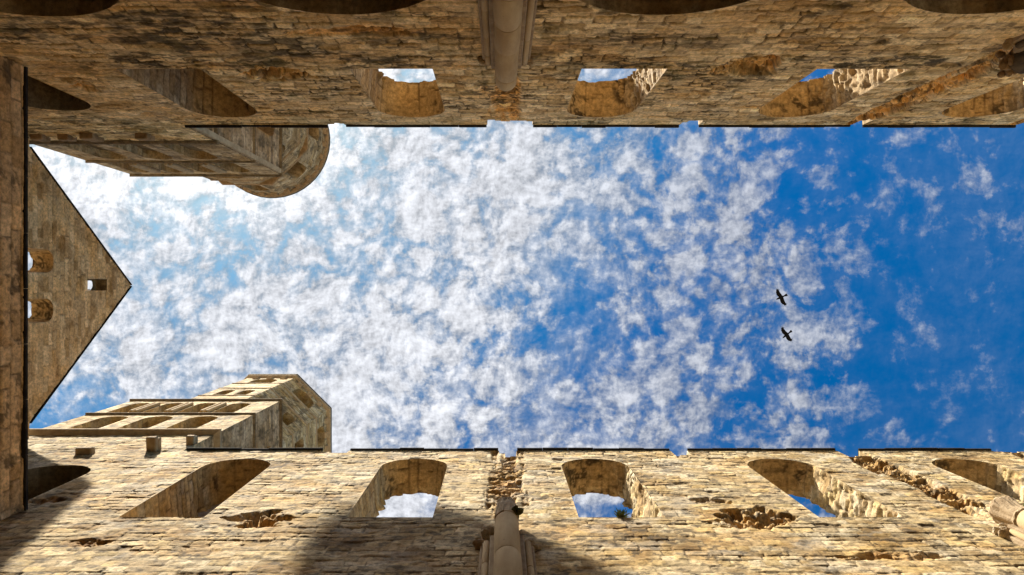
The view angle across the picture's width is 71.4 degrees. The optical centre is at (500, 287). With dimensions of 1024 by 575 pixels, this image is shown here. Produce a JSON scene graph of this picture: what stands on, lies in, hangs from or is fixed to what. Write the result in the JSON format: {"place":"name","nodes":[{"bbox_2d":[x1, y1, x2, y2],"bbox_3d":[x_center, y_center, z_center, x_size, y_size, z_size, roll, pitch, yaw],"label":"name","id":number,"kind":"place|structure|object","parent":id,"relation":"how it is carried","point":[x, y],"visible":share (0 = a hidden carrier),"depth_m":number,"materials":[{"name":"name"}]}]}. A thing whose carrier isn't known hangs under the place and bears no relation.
{"place":"outdoors","nodes":[
{"label":"outdoors","id":0,"kind":"place"},
{"bbox_2d":[0,33,329,197],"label":"bell tower","id":1,"kind":"structure","parent":0,"point":[73,112],"depth_m":27.87,"materials":[{"name":"stone"}]},
{"bbox_2d":[28,76,90,110],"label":"window","id":2,"kind":"structure","parent":1,"relation":"in","point":[41,95],"depth_m":21.93,"materials":[{"name":"stone"}]},
{"bbox_2d":[0,374,331,544],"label":"bell tower","id":3,"kind":"structure","parent":0,"point":[79,460],"depth_m":27.91,"materials":[{"name":"stone"}]},
{"bbox_2d":[4,465,90,542],"bbox_3d":[-13.370,6.607,19.800,2.400,4.800,2.214,0,-90,0],"label":"doorway","id":4,"kind":"structure","parent":3,"relation":"in","point":[41,480],"depth_m":21.92,"materials":[{"name":"stone"}]},
{"bbox_2d":[28,69,1023,516],"label":"sky","id":5,"kind":"structure","parent":0,"point":[507,286],"materials":[{"name":"blue"}]},
{"bbox_2d":[776,289,787,305],"bbox_3d":[15.375,0.525,39.001,0.678,0.132,1.188,-23,-104,0],"label":"bird","id":6,"kind":"object","parent":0,"point":[780,296],"visible":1,"depth_m":38.98},
{"bbox_2d":[781,327,791,340],"bbox_3d":[15.680,2.572,39.001,0.662,0.130,1.159,-38,-81,0],"label":"bird","id":7,"kind":"object","parent":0,"point":[786,335],"visible":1,"depth_m":38.99},
{"label":"ground","id":8,"kind":"structure","parent":0,"visible":0},
{"bbox_2d":[0,56,27,520],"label":"gallery wall","id":9,"kind":"structure","parent":8,"relation":"on","point":[13,284],"depth_m":17.12,"materials":[{"name":"stone"}]},
{"bbox_2d":[23,137,131,437],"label":"gable wall","id":10,"kind":"structure","parent":9,"relation":"on","point":[71,256],"depth_m":27.73,"materials":[{"name":"stone"}]},
{"bbox_2d":[28,248,53,272],"bbox_3d":[-17.600,-0.987,25.496,0.800,3.897,0.954,0,-90,0],"label":"window","id":11,"kind":"structure","parent":10,"relation":"in","point":[43,259],"depth_m":27.30,"materials":[{"name":"stone"}]},
{"bbox_2d":[28,299,53,322],"bbox_3d":[-17.600,0.844,25.505,0.800,3.829,0.997,0,-90,0],"label":"window","id":12,"kind":"structure","parent":10,"relation":"in","point":[42,310],"depth_m":27.31,"materials":[{"name":"stone"}]},
{"bbox_2d":[0,0,1023,127],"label":"nave wall","id":13,"kind":"structure","parent":8,"relation":"on","point":[321,63],"depth_m":16.94,"materials":[{"name":"stone"}]},
{"bbox_2d":[117,69,256,116],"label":"blind window","id":14,"kind":"structure","parent":13,"relation":"in","point":[194,90],"depth_m":22.11,"materials":[{"name":"stone"}]},
{"bbox_2d":[350,69,444,116],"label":"window","id":15,"kind":"structure","parent":13,"relation":"in","point":[389,96],"depth_m":22.51,"materials":[{"name":"stone"}]},
{"bbox_2d":[567,69,665,116],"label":"window","id":16,"kind":"structure","parent":13,"relation":"in","point":[623,96],"depth_m":22.52,"materials":[{"name":"stone"}]},
{"bbox_2d":[758,69,907,116],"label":"window","id":17,"kind":"structure","parent":13,"relation":"in","point":[827,93],"depth_m":22.05,"materials":[{"name":"stone"}]},
{"bbox_2d":[942,78,1023,116],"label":"window","id":18,"kind":"structure","parent":13,"relation":"in","point":[1009,97],"depth_m":22.43,"materials":[{"name":"stone"}]},
{"bbox_2d":[0,448,1023,574],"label":"nave wall","id":19,"kind":"structure","parent":8,"relation":"on","point":[696,511],"depth_m":17.06,"materials":[{"name":"stone"}]},
{"bbox_2d":[119,459,270,516],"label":"blind window","id":20,"kind":"structure","parent":19,"relation":"in","point":[203,490],"depth_m":21.74,"materials":[{"name":"stone"}]},
{"bbox_2d":[347,459,447,516],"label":"window","id":21,"kind":"structure","parent":19,"relation":"in","point":[405,476],"depth_m":22.54,"materials":[{"name":"stone"}]},
{"bbox_2d":[562,459,664,516],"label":"window","id":22,"kind":"structure","parent":19,"relation":"in","point":[612,478],"depth_m":22.55,"materials":[{"name":"stone"}]},
{"bbox_2d":[614,508,629,516],"bbox_3d":[2.907,5.450,17.090,0.413,0.086,0.326,0,-90,0],"label":"plant","id":23,"kind":"object","parent":19,"relation":"on","point":[619,513],"depth_m":17.09,"materials":[{"name":"green plant"}]},
{"bbox_2d":[747,459,903,516],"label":"window","id":24,"kind":"structure","parent":19,"relation":"in","point":[796,478],"depth_m":21.47,"materials":[{"name":"stone"}]},
{"bbox_2d":[931,459,1023,501],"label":"window","id":25,"kind":"structure","parent":19,"relation":"in","point":[1009,482],"depth_m":22.29,"materials":[{"name":"stone"}]}
]}

